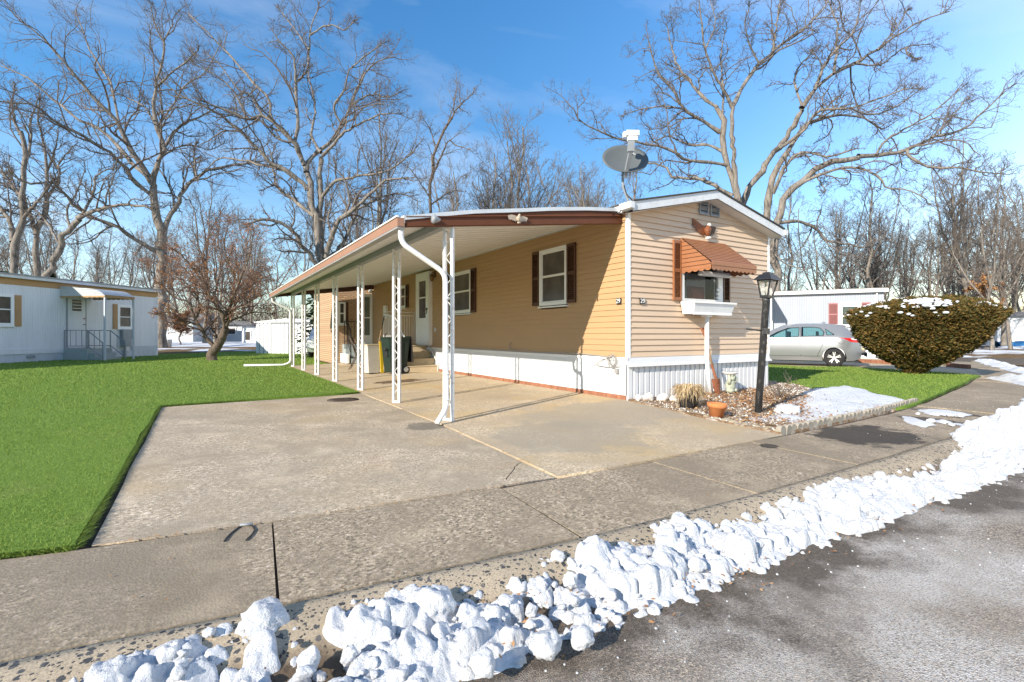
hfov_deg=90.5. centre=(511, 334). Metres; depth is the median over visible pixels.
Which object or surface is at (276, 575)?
path bedding
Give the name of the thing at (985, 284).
bare tree
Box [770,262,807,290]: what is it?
bare tree
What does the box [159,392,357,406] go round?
grass
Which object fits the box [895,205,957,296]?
bare tree
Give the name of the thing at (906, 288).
bare tree
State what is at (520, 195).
bare tree
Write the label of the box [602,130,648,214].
satellite dish
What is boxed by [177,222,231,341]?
bare tree
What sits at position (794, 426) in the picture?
edging block
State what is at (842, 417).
edging block
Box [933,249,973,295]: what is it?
bare tree
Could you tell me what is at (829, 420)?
edging block
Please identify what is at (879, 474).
snow chunk
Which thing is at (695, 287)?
window
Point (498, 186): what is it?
bare tree
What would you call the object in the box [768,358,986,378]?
driveway
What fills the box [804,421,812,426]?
edging block
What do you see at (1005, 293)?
bare tree
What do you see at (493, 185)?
bare tree
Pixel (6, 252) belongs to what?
bare tree
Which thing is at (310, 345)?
parked car
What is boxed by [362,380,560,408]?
driveway
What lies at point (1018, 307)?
bare tree
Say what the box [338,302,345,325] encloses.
window
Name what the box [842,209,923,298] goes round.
bare tree
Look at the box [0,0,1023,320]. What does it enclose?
sky
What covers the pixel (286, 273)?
bare tree
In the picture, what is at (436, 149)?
slender tree
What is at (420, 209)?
bare tree
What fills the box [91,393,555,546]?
driveway
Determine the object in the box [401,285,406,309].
window
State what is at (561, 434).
driveway
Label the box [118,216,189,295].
bare tree
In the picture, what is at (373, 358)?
trash can
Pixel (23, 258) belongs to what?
bare tree
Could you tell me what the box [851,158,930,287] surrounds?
bare tree
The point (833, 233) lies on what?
bare tree
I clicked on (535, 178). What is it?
bare tree
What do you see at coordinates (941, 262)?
bare tree
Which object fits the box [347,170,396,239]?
bare tree
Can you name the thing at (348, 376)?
driveway
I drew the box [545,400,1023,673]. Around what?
snow crumbs
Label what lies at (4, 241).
bare tree
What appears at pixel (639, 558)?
snow chunk
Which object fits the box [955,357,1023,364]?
road
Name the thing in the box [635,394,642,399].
garden rock
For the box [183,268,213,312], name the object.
bare tree
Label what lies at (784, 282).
bare tree
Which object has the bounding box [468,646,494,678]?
snow chunk
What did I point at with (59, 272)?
bare tree
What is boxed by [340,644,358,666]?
snow chunk
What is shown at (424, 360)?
door steps
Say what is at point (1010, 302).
bare tree
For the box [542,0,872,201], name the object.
oak tree
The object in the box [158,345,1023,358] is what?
ground
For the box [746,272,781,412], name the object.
lamp post
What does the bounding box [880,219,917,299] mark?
bare tree
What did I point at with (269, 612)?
snow chunk
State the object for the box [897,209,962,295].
bare tree
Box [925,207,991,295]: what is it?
bare tree
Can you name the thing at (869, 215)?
bare tree
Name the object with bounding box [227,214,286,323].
bare tree
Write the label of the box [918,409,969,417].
snow
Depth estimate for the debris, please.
3.55 m
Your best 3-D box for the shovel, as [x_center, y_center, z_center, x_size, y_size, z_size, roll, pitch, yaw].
[3.294,0.439,8.426,0.326,1.114,0.160,0,0,17]
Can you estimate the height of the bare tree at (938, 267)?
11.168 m
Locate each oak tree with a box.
[0,0,279,347]
[0,67,82,273]
[0,82,89,275]
[0,141,191,276]
[153,0,434,265]
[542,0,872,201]
[741,0,962,287]
[770,64,1023,290]
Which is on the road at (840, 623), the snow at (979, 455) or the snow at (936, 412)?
the snow at (979, 455)
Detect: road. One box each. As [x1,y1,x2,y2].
[327,365,1023,681]
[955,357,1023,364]
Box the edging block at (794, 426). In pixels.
[788,424,796,433]
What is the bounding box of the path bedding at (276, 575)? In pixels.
[75,361,974,599]
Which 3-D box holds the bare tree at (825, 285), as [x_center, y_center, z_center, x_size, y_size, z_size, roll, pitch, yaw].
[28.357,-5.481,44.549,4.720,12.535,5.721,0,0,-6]
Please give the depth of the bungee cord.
2.86 m
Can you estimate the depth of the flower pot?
6.36 m
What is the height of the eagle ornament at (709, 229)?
0.338 m
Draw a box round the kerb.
[0,361,1022,681]
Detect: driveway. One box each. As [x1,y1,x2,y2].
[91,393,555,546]
[290,363,360,369]
[300,366,360,374]
[313,371,442,381]
[333,373,492,392]
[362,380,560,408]
[402,390,784,478]
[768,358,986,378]
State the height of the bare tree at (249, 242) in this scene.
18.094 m
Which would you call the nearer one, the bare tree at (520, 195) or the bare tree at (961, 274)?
the bare tree at (961, 274)
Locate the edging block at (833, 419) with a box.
[828,416,836,422]
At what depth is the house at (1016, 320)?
41.48 m
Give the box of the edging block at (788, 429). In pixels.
[783,424,791,434]
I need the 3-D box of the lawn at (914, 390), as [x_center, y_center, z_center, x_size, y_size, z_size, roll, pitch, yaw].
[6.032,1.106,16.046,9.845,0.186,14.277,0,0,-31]
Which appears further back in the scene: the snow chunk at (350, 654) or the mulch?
the mulch
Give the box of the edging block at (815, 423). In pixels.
[809,420,817,428]
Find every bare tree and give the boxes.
[0,193,32,271]
[0,204,68,276]
[0,209,44,259]
[0,215,32,273]
[0,234,63,272]
[6,236,43,274]
[8,195,82,278]
[24,237,59,274]
[32,260,80,278]
[43,209,102,280]
[73,212,135,282]
[76,244,107,282]
[85,250,120,282]
[95,226,143,284]
[99,220,152,286]
[106,215,186,301]
[111,217,177,305]
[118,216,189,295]
[132,223,187,314]
[137,233,201,310]
[176,170,258,342]
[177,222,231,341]
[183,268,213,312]
[191,195,257,334]
[212,232,263,314]
[222,193,268,316]
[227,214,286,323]
[228,203,268,319]
[241,255,268,318]
[245,226,307,317]
[275,206,336,318]
[291,192,387,299]
[293,135,369,262]
[305,40,420,269]
[323,155,374,250]
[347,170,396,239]
[398,190,427,216]
[401,133,477,214]
[413,199,432,213]
[430,142,475,211]
[462,158,582,208]
[464,126,547,209]
[465,106,538,209]
[467,99,571,207]
[467,131,524,209]
[502,179,541,207]
[504,171,527,207]
[511,144,557,207]
[513,161,554,207]
[523,130,578,206]
[546,154,615,207]
[550,158,625,206]
[558,176,627,206]
[566,186,636,206]
[575,161,610,206]
[595,138,682,205]
[760,174,832,290]
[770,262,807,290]
[772,197,856,290]
[772,229,808,288]
[772,235,807,290]
[793,194,877,288]
[796,202,876,289]
[797,199,878,289]
[815,183,885,288]
[815,202,868,288]
[817,157,927,287]
[833,216,893,294]
[840,215,904,287]
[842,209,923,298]
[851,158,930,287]
[863,211,917,299]
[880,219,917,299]
[880,227,927,299]
[883,232,925,297]
[884,104,1010,294]
[887,210,933,296]
[890,148,1013,296]
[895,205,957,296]
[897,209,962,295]
[898,223,947,295]
[906,200,977,295]
[912,232,975,295]
[917,177,1023,298]
[917,224,980,295]
[918,221,959,294]
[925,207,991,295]
[927,186,1023,344]
[932,150,1023,349]
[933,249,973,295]
[936,170,1023,345]
[940,236,998,296]
[962,207,1023,348]
[968,193,1023,306]
[969,191,1023,312]
[971,202,1023,307]
[991,180,1023,280]
[993,213,1023,310]
[995,220,1023,306]
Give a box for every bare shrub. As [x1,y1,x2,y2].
[765,382,796,396]
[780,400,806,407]
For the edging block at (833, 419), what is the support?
on the garden bed
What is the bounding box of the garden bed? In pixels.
[628,381,895,433]
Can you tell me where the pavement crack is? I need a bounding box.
[179,419,519,487]
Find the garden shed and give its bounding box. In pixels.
[254,318,312,353]
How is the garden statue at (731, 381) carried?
on the garden bed
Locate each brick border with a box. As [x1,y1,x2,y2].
[858,359,889,363]
[946,363,970,368]
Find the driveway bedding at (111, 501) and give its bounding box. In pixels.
[77,393,359,548]
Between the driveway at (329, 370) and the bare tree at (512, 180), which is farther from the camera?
the bare tree at (512, 180)
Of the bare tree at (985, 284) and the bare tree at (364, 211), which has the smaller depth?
the bare tree at (985, 284)
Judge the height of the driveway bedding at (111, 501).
0.098 m
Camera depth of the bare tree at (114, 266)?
72.62 m
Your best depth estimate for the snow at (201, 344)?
41.57 m
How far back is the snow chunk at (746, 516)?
3.13 m
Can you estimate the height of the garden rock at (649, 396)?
0.172 m
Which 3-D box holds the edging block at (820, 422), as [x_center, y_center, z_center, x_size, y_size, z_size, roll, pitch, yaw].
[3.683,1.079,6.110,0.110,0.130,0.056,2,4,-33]
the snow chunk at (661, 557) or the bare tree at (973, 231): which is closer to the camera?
the snow chunk at (661, 557)
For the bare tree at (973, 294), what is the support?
on the ground at (983, 351)
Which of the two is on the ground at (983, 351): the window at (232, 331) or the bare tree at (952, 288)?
the bare tree at (952, 288)
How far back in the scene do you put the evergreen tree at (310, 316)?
26.63 m
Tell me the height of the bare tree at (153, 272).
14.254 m
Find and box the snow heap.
[774,403,800,413]
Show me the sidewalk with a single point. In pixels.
(60, 601)
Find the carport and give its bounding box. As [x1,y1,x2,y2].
[244,207,622,424]
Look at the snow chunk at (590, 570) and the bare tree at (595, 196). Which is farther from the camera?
the bare tree at (595, 196)
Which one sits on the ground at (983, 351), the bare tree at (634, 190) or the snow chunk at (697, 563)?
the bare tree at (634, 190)
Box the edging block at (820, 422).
[815,419,822,425]
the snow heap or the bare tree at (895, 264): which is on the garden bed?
the snow heap
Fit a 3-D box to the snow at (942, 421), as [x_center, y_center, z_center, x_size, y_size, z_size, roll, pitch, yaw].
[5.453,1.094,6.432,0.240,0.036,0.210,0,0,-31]
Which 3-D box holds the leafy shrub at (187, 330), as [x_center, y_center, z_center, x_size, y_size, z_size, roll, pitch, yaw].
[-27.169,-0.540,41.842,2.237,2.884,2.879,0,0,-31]
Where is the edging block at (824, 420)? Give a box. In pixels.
[819,417,826,425]
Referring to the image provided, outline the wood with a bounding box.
[22,267,1023,320]
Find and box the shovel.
[700,328,720,394]
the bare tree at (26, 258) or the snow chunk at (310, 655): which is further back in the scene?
the bare tree at (26, 258)
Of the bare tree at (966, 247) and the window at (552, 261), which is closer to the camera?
the window at (552, 261)
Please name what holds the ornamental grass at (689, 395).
on the garden bed
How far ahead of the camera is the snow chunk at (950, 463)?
4.21 m
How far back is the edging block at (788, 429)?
5.70 m
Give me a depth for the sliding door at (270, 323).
28.75 m
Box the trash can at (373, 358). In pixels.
[360,341,383,372]
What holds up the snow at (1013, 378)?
on the sidewalk
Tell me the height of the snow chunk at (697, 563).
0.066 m
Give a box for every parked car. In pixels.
[307,329,313,357]
[769,322,866,366]
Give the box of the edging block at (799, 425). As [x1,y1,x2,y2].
[794,422,802,428]
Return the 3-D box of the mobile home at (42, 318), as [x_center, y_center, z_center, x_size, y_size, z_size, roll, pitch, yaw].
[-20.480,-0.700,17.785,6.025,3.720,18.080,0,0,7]
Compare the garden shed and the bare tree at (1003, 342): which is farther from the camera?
the bare tree at (1003, 342)
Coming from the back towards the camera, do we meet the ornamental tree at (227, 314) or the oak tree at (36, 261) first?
the oak tree at (36, 261)
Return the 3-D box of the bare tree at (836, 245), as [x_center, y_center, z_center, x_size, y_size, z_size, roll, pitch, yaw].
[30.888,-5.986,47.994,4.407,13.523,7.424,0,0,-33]
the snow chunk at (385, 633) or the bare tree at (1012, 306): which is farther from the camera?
the bare tree at (1012, 306)
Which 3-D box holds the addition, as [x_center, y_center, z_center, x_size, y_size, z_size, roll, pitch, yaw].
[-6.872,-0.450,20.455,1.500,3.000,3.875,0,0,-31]
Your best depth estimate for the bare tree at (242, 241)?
75.72 m
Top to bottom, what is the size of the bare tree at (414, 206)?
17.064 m
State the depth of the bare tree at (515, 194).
59.81 m
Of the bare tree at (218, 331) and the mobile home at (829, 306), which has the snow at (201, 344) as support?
the bare tree at (218, 331)
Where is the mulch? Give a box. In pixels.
[647,380,873,429]
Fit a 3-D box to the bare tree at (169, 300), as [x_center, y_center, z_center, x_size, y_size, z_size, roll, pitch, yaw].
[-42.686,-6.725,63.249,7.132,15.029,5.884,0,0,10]
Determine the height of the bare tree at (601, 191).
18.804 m
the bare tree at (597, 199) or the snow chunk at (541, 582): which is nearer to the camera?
the snow chunk at (541, 582)
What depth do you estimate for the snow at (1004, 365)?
17.36 m
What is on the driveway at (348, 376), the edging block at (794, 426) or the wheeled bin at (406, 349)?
the wheeled bin at (406, 349)
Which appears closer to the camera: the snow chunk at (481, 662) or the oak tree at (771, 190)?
the snow chunk at (481, 662)
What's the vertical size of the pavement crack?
0.001 m
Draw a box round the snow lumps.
[127,408,1023,681]
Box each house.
[166,313,226,341]
[227,321,255,341]
[241,323,255,342]
[985,311,1023,344]
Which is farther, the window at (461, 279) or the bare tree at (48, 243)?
the bare tree at (48, 243)
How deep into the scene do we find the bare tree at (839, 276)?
39.73 m
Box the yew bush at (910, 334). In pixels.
[843,294,1014,373]
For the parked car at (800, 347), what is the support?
on the driveway at (941, 368)
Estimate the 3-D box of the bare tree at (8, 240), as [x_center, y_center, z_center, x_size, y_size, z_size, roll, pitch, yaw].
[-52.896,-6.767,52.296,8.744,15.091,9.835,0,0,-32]
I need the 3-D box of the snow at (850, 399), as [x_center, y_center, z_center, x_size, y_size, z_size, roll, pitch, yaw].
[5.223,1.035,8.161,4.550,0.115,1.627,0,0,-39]
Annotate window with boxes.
[0,293,14,326]
[117,304,131,329]
[228,328,235,334]
[244,331,250,340]
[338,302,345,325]
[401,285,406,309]
[449,269,471,315]
[538,245,568,307]
[680,245,722,301]
[838,302,860,326]
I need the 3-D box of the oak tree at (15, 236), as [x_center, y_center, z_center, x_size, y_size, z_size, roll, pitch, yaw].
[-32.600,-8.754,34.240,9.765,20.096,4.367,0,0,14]
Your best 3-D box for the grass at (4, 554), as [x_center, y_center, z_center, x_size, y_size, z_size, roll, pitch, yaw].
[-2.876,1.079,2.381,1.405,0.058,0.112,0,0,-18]
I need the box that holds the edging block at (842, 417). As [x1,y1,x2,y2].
[836,414,844,423]
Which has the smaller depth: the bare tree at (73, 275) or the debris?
the debris
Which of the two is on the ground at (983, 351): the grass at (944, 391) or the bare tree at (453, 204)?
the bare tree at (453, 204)
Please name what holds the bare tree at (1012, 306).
on the ground at (983, 351)
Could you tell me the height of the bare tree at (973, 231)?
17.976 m
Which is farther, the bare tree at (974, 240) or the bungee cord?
the bare tree at (974, 240)
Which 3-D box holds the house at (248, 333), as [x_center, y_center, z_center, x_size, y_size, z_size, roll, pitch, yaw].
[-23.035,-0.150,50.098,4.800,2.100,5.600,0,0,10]
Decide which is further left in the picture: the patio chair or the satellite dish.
the patio chair
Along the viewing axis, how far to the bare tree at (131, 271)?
73.47 m
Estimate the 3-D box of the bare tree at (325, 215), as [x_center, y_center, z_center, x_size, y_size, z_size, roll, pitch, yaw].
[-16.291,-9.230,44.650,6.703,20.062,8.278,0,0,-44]
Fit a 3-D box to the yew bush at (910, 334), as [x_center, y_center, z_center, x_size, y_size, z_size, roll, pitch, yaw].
[11.101,0.025,13.693,3.582,2.190,3.520,0,0,-31]
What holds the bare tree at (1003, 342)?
on the ground at (983, 351)
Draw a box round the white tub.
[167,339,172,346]
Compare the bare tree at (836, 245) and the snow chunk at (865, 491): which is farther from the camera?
the bare tree at (836, 245)
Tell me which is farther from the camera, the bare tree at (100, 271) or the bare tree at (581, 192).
the bare tree at (100, 271)
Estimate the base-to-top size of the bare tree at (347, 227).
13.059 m
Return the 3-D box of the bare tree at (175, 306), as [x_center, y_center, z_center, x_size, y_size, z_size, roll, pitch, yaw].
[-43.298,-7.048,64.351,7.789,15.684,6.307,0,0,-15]
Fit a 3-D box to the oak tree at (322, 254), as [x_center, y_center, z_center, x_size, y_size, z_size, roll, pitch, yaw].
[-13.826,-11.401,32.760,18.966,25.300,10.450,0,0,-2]
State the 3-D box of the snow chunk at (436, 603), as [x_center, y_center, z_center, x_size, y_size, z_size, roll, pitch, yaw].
[-0.318,1.122,2.103,0.176,0.162,0.152,0,0,-21]
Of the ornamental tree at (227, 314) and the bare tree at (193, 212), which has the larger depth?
the bare tree at (193, 212)
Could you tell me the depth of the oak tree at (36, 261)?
35.95 m
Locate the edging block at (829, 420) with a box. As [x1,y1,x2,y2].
[826,418,831,425]
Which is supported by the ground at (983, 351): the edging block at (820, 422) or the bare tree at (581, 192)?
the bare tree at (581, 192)
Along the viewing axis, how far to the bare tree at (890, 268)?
45.40 m
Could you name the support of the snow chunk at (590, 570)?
on the kerb
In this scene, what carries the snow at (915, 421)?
on the sidewalk
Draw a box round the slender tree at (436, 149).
[399,63,485,212]
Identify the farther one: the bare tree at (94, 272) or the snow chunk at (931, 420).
the bare tree at (94, 272)
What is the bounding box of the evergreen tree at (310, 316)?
[295,294,313,354]
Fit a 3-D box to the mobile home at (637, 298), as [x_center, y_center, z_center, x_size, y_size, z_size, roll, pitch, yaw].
[-0.985,-0.685,15.705,4.016,3.490,17.718,0,0,-31]
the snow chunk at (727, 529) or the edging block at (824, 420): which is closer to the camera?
the snow chunk at (727, 529)
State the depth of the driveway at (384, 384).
11.25 m
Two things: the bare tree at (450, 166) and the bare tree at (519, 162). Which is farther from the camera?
the bare tree at (450, 166)
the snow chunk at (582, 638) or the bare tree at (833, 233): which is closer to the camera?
the snow chunk at (582, 638)
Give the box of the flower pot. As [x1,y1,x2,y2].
[707,401,727,417]
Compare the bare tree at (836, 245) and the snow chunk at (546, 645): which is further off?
the bare tree at (836, 245)
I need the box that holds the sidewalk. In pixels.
[0,361,1023,661]
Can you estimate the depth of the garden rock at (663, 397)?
7.63 m
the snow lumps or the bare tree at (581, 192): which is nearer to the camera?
the snow lumps
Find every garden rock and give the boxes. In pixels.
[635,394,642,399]
[643,392,653,400]
[656,393,668,400]
[669,395,676,401]
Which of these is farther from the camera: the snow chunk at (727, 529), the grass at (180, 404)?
the grass at (180, 404)
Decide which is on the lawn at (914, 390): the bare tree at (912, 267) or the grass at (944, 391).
the grass at (944, 391)
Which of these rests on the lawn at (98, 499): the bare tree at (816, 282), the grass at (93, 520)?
the grass at (93, 520)
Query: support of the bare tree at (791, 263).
on the ground at (983, 351)
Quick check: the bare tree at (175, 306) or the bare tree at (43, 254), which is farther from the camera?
the bare tree at (43, 254)
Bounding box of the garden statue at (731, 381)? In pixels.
[722,371,738,393]
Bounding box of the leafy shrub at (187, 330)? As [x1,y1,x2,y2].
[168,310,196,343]
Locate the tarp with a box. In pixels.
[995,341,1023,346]
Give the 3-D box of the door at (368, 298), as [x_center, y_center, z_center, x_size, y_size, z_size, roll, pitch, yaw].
[-5.489,-0.590,19.187,0.420,1.900,0.079,0,0,-31]
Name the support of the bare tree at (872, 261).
on the ground at (983, 351)
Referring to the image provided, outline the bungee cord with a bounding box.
[223,523,255,541]
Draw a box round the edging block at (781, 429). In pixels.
[776,425,785,434]
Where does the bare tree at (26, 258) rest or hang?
on the ground at (983, 351)
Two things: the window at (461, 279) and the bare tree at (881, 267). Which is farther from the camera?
the bare tree at (881, 267)
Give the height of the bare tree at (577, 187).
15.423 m
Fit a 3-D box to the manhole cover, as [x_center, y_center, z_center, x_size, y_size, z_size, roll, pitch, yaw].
[-2.866,1.104,8.605,0.540,0.024,0.540,0,0,-31]
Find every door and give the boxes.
[66,298,85,347]
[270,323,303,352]
[364,294,372,343]
[416,271,432,344]
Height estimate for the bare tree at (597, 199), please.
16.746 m
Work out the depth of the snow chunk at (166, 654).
1.74 m
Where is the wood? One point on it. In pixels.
(261, 318)
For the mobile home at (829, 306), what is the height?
3.700 m
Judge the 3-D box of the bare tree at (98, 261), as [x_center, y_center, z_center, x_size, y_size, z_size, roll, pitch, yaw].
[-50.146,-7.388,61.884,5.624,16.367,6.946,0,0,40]
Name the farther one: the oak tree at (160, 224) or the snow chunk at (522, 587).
the oak tree at (160, 224)
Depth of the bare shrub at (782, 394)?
8.15 m
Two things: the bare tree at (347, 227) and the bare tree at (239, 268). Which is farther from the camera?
the bare tree at (239, 268)
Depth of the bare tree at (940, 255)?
58.45 m
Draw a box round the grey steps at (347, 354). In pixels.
[340,321,364,362]
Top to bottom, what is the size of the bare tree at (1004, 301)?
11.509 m
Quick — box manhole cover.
[327,397,358,401]
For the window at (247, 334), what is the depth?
47.82 m
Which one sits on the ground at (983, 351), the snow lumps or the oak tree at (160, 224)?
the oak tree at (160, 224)
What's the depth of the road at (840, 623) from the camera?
2.15 m
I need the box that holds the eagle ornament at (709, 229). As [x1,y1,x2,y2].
[692,218,715,239]
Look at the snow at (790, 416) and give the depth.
6.44 m
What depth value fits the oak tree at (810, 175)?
28.98 m
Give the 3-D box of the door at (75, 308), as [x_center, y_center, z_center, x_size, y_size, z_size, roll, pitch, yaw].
[-19.038,-0.510,22.207,0.068,2.140,0.880,0,0,7]
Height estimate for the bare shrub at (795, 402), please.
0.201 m
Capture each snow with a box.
[69,486,878,681]
[172,342,255,346]
[749,412,812,421]
[793,386,914,419]
[813,404,1023,522]
[902,416,934,427]
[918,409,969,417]
[935,419,952,423]
[973,359,1023,373]
[987,373,1023,385]
[998,346,1023,347]
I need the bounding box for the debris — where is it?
[108,393,902,599]
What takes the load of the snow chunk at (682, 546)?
on the kerb
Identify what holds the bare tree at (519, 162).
on the ground at (983, 351)
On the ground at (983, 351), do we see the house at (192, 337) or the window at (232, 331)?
the house at (192, 337)
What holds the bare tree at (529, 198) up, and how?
on the ground at (983, 351)
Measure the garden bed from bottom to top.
0.170 m
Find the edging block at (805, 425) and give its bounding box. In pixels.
[799,422,807,427]
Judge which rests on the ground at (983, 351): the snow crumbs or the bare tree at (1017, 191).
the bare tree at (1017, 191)
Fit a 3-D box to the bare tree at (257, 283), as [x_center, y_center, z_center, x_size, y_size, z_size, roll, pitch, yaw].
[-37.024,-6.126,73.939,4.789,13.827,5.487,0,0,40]
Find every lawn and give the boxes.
[0,351,358,559]
[768,365,980,410]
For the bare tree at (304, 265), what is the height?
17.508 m
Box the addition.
[314,290,372,362]
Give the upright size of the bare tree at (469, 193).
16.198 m
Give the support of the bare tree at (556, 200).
on the ground at (983, 351)
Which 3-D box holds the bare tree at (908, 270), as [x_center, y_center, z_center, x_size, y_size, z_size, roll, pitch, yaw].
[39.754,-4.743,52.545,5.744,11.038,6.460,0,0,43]
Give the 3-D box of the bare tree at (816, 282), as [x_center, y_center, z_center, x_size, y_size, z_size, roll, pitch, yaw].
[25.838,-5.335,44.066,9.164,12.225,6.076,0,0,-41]
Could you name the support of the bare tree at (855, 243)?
on the ground at (983, 351)
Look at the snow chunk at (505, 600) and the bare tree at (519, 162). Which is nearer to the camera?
the snow chunk at (505, 600)
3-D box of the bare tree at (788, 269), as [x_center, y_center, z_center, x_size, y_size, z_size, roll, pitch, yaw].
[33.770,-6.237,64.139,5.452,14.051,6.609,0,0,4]
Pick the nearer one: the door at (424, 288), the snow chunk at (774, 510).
the snow chunk at (774, 510)
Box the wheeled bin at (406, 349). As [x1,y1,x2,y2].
[380,336,413,373]
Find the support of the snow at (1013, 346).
on the road at (1014, 361)
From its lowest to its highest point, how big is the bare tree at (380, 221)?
21.156 m
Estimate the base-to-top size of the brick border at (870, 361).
0.136 m
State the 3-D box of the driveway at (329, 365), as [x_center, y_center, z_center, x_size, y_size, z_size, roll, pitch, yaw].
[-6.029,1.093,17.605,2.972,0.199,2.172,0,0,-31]
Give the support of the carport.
attached to the mobile home at (637, 298)
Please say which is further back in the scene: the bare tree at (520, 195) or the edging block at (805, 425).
the bare tree at (520, 195)
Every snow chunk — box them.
[154,638,183,669]
[240,596,289,639]
[296,645,320,668]
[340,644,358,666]
[373,625,395,646]
[415,584,457,623]
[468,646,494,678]
[498,593,514,608]
[518,581,527,592]
[527,628,561,660]
[536,576,547,590]
[562,571,577,588]
[571,624,594,650]
[580,565,595,575]
[630,553,647,563]
[653,551,676,567]
[675,538,690,555]
[687,556,706,571]
[722,525,733,532]
[741,512,752,520]
[768,507,783,518]
[859,487,871,495]
[872,471,888,481]
[926,418,936,423]
[939,455,959,471]
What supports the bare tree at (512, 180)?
on the ground at (983, 351)
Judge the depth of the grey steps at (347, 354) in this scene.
18.32 m
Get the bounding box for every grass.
[0,541,77,558]
[74,406,162,548]
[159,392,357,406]
[667,382,712,408]
[924,382,966,401]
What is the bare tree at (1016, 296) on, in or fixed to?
on the ground at (983, 351)
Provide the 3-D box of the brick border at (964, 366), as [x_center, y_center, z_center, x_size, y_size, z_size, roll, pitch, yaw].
[14.870,1.033,16.919,0.100,0.134,1.085,0,0,11]
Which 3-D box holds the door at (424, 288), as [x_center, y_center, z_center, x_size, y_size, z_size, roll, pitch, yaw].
[-2.561,-0.745,14.683,0.148,2.090,1.020,0,0,-31]
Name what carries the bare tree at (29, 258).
on the ground at (983, 351)
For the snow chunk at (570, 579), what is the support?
on the snow at (422, 647)
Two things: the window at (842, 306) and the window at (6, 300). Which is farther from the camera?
the window at (842, 306)
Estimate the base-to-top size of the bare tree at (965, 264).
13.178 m
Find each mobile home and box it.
[0,272,161,362]
[372,189,787,400]
[770,287,888,358]
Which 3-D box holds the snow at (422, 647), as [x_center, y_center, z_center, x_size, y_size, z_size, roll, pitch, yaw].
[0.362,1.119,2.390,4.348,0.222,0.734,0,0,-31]
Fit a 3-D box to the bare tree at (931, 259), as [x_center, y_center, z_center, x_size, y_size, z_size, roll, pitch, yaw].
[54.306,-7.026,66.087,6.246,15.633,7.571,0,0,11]
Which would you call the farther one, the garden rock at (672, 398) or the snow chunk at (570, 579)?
the garden rock at (672, 398)
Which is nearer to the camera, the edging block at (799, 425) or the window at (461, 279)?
the edging block at (799, 425)
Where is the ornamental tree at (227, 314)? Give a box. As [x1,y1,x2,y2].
[131,209,294,360]
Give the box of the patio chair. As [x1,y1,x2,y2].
[348,336,360,369]
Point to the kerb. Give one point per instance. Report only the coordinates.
(490, 577)
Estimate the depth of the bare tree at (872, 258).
46.02 m
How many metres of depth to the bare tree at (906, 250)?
57.88 m
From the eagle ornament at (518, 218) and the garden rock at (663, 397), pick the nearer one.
the eagle ornament at (518, 218)
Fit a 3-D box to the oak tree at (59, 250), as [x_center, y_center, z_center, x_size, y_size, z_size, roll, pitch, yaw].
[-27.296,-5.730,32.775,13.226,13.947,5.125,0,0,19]
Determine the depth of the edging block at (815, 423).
6.03 m
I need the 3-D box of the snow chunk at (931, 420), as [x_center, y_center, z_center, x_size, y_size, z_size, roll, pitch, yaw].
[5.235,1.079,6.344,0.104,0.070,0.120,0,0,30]
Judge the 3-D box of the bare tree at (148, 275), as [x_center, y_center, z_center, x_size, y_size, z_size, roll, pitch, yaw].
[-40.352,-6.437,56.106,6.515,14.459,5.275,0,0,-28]
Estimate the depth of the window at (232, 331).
56.26 m
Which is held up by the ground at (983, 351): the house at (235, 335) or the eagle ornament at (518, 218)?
the house at (235, 335)
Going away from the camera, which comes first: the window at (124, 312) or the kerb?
the kerb
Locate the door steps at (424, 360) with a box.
[383,311,438,372]

